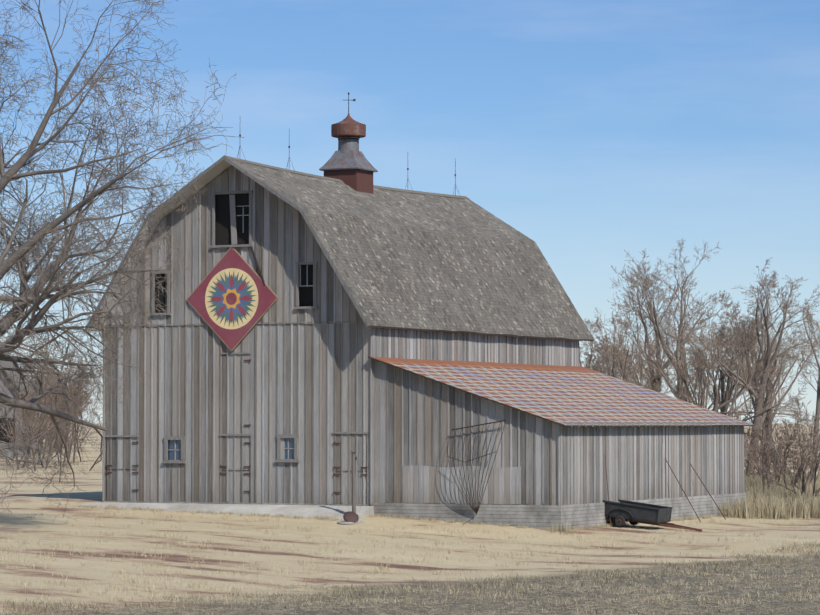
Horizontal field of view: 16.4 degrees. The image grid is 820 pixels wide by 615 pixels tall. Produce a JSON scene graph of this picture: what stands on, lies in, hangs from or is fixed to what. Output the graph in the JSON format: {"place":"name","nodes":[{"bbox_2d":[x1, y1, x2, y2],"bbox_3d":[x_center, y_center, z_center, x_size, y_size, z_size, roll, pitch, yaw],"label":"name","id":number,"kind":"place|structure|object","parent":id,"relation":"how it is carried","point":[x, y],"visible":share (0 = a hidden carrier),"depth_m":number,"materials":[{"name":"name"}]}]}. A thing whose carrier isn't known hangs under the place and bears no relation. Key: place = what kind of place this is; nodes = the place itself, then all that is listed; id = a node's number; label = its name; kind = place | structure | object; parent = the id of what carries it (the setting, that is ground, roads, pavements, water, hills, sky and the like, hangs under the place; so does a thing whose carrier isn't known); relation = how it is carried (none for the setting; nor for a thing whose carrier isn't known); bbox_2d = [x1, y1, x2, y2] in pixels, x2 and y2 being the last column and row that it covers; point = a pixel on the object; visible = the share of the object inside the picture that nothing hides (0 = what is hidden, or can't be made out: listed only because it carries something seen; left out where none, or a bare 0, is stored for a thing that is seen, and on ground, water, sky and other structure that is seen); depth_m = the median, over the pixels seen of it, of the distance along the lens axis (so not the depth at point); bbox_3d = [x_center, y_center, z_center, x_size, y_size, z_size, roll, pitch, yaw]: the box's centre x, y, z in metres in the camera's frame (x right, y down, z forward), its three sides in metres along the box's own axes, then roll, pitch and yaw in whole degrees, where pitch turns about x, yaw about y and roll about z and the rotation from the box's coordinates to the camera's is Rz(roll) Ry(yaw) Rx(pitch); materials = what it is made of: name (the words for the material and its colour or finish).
{"place":"outdoors","nodes":[
{"label":"outdoors","id":0,"kind":"place"},
{"bbox_2d":[0,461,100,474],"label":"tall grass","id":1,"kind":"structure","parent":0,"point":[20,465],"depth_m":152.42,"materials":[{"name":"beige plant"}]},
{"bbox_2d":[155,193,312,459],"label":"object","id":2,"kind":"object","parent":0,"point":[222,222],"depth_m":101.39,"materials":[{"name":"black glass"}]},
{"bbox_2d":[0,423,819,614],"bbox_3d":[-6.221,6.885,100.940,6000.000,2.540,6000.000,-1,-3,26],"label":"ground","id":3,"kind":"structure","parent":0,"point":[24,499],"depth_m":82.58,"materials":[{"name":"beige plant"}]},
{"bbox_2d":[0,352,42,457],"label":"bare shrub","id":4,"kind":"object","parent":3,"relation":"on","point":[8,453],"depth_m":178.28,"materials":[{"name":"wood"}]},
{"bbox_2d":[7,342,35,372],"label":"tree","id":5,"kind":"object","parent":3,"relation":"on","point":[22,364],"visible":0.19,"depth_m":225.79,"materials":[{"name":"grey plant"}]},
{"bbox_2d":[0,337,102,470],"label":"brush thicket","id":6,"kind":"object","parent":3,"relation":"on","point":[45,422],"visible":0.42,"depth_m":158.16,"materials":[{"name":"brown plant"}]},
{"bbox_2d":[34,348,99,443],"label":"tree","id":7,"kind":"object","parent":3,"relation":"on","point":[70,382],"visible":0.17,"depth_m":216.30,"materials":[{"name":"brown plant"}]},
{"bbox_2d":[0,0,244,521],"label":"tree","id":8,"kind":"object","parent":3,"relation":"on","point":[27,293],"visible":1,"depth_m":87.14,"materials":[{"name":"brown plant"}]},
{"bbox_2d":[337,520,362,524],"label":"disc stones","id":9,"kind":"object","parent":3,"relation":"on","point":[348,523],"visible":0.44,"depth_m":96.29,"materials":[{"name":"grey stone"}]},
{"bbox_2d":[343,511,358,522],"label":"disc blade","id":10,"kind":"object","parent":9,"relation":"on","point":[350,516],"visible":0.9,"depth_m":96.55,"materials":[{"name":"brown metal"}]},
{"bbox_2d":[350,451,366,512],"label":"yard post","id":11,"kind":"object","parent":3,"relation":"on","point":[353,485],"visible":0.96,"depth_m":97.44,"materials":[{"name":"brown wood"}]},
{"bbox_2d":[72,504,725,531],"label":"grass along foundation","id":12,"kind":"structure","parent":3,"relation":"on","point":[472,522],"depth_m":98.23,"materials":[{"name":"beige plant"}]},
{"bbox_2d":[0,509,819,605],"bbox_3d":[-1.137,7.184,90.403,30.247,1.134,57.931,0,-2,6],"label":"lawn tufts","id":13,"kind":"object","parent":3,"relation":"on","point":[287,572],"visible":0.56,"depth_m":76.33,"materials":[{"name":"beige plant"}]},
{"bbox_2d":[0,541,819,614],"bbox_3d":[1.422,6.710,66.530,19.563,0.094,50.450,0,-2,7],"label":"grass","id":14,"kind":"structure","parent":3,"relation":"on","point":[594,610],"depth_m":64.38,"materials":[{"name":"plant"}]},
{"bbox_2d":[77,493,745,528],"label":"concrete foundation","id":15,"kind":"object","parent":3,"relation":"on","point":[575,515],"visible":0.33,"depth_m":98.27,"materials":[{"name":"grey concrete"}]},
{"bbox_2d":[102,166,743,504],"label":"barn walls","id":16,"kind":"structure","parent":15,"relation":"on","point":[314,379],"depth_m":100.49,"materials":[{"name":"grey wood"}]},
{"bbox_2d":[169,438,293,459],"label":"window glass","id":17,"kind":"object","parent":16,"relation":"attached to","point":[172,452],"visible":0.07,"depth_m":102.02,"materials":[{"name":"blue glass"}]},
{"bbox_2d":[186,247,277,350],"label":"barn quilt","id":18,"kind":"object","parent":16,"relation":"attached to","point":[231,299],"visible":1,"depth_m":101.13,"materials":[{"name":"paint"}]},
{"bbox_2d":[105,190,367,500],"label":"gable trim and hardware","id":19,"kind":"structure","parent":16,"relation":"attached to","point":[250,245],"depth_m":101.13,"materials":[{"name":"grey wood"}]},
{"bbox_2d":[85,156,594,340],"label":"barn roof shingles","id":20,"kind":"object","parent":16,"relation":"on","point":[407,261],"visible":0.65,"depth_m":106.33,"materials":[{"name":"grey wood"}]},
{"bbox_2d":[149,134,459,210],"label":"lightning rods","id":21,"kind":"object","parent":20,"relation":"attached to","point":[407,169],"visible":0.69,"depth_m":117.90,"materials":[{"name":"grey metal"}]},
{"bbox_2d":[221,155,468,198],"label":"ridge cap","id":22,"kind":"object","parent":20,"relation":"on","point":[339,180],"visible":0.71,"depth_m":107.91,"materials":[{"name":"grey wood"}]},
{"bbox_2d":[319,92,377,193],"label":"cupola","id":23,"kind":"object","parent":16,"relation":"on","point":[348,164],"visible":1,"depth_m":108.90,"materials":[{"name":"red metal"}]},
{"bbox_2d":[368,356,753,426],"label":"lean-to roof","id":24,"kind":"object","parent":16,"relation":"on","point":[555,394],"visible":0.92,"depth_m":104.23,"materials":[{"name":"red metal"}]},
{"bbox_2d":[560,421,749,426],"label":"shed eave boards","id":25,"kind":"object","parent":16,"relation":"attached to","point":[657,422],"visible":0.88,"depth_m":102.98,"materials":[{"name":"wood"}]},
{"bbox_2d":[447,420,505,523],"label":"rake","id":26,"kind":"object","parent":3,"relation":"on","point":[475,509],"visible":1,"depth_m":96.53,"materials":[{"name":"grey"}]},
{"bbox_2d":[551,520,572,532],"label":"grass tuft","id":27,"kind":"object","parent":3,"relation":"on","point":[557,527],"visible":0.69,"depth_m":95.01,"materials":[{"name":"beige plant"}]},
{"bbox_2d":[584,357,648,388],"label":"tree","id":28,"kind":"object","parent":3,"relation":"on","point":[607,370],"visible":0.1,"depth_m":168.65,"materials":[{"name":"beige plant"}]},
{"bbox_2d":[585,300,657,385],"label":"tree","id":29,"kind":"object","parent":3,"relation":"on","point":[613,361],"visible":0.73,"depth_m":130.32,"materials":[{"name":"beige plant"}]},
{"bbox_2d":[579,316,670,391],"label":"tree","id":30,"kind":"object","parent":3,"relation":"on","point":[653,385],"visible":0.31,"depth_m":147.26,"materials":[{"name":"beige plant"}]},
{"bbox_2d":[591,319,660,388],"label":"tree","id":31,"kind":"object","parent":3,"relation":"on","point":[619,339],"visible":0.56,"depth_m":139.86,"materials":[{"name":"beige plant"}]},
{"bbox_2d":[602,499,701,531],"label":"trailer","id":32,"kind":"object","parent":3,"relation":"on","point":[620,512],"visible":0.92,"depth_m":98.58,"materials":[{"name":"black metal"}]},
{"bbox_2d":[580,261,729,402],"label":"tree","id":33,"kind":"object","parent":3,"relation":"on","point":[656,366],"visible":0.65,"depth_m":143.31,"materials":[{"name":"beige plant"}]},
{"bbox_2d":[631,329,678,393],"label":"tree","id":34,"kind":"object","parent":3,"relation":"on","point":[654,342],"visible":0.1,"depth_m":171.79,"materials":[{"name":"beige plant"}]},
{"bbox_2d":[605,458,725,524],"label":"leaning poles","id":35,"kind":"object","parent":3,"relation":"on","point":[680,486],"visible":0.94,"depth_m":104.37,"materials":[{"name":"wood"}]},
{"bbox_2d":[584,240,815,426],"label":"tree","id":36,"kind":"object","parent":3,"relation":"on","point":[653,314],"visible":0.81,"depth_m":148.04,"materials":[{"name":"beige plant"}]},
{"bbox_2d":[685,293,759,418],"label":"tree","id":37,"kind":"object","parent":3,"relation":"on","point":[727,393],"visible":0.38,"depth_m":149.78,"materials":[{"name":"beige plant"}]},
{"bbox_2d":[641,318,805,436],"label":"tree","id":38,"kind":"object","parent":3,"relation":"on","point":[699,358],"visible":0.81,"depth_m":128.31,"materials":[{"name":"beige plant"}]},
{"bbox_2d":[686,272,819,475],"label":"tree","id":39,"kind":"object","parent":3,"relation":"on","point":[768,361],"visible":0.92,"depth_m":137.24,"materials":[{"name":"beige plant"}]},
{"bbox_2d":[704,259,819,472],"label":"tree","id":40,"kind":"object","parent":3,"relation":"on","point":[756,332],"visible":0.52,"depth_m":146.71,"materials":[{"name":"beige plant"}]},
{"bbox_2d":[719,303,817,450],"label":"tree","id":41,"kind":"object","parent":3,"relation":"on","point":[776,393],"visible":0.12,"depth_m":177.17,"materials":[{"name":"beige plant"}]},
{"bbox_2d":[726,396,819,497],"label":"brush thicket","id":42,"kind":"object","parent":3,"relation":"on","point":[765,469],"visible":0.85,"depth_m":121.70,"materials":[{"name":"brown plant"}]},
{"bbox_2d":[786,285,819,471],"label":"tree","id":43,"kind":"object","parent":3,"relation":"on","point":[812,331],"visible":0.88,"depth_m":138.26,"materials":[{"name":"beige plant"}]},
{"bbox_2d":[0,0,819,422],"label":"sky","id":44,"kind":"structure","parent":0,"point":[595,130],"materials":[{"name":"blue"}]},
{"bbox_2d":[719,470,819,519],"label":"tall grass","id":45,"kind":"structure","parent":0,"point":[771,502],"depth_m":111.76,"materials":[{"name":"beige plant"}]}
]}

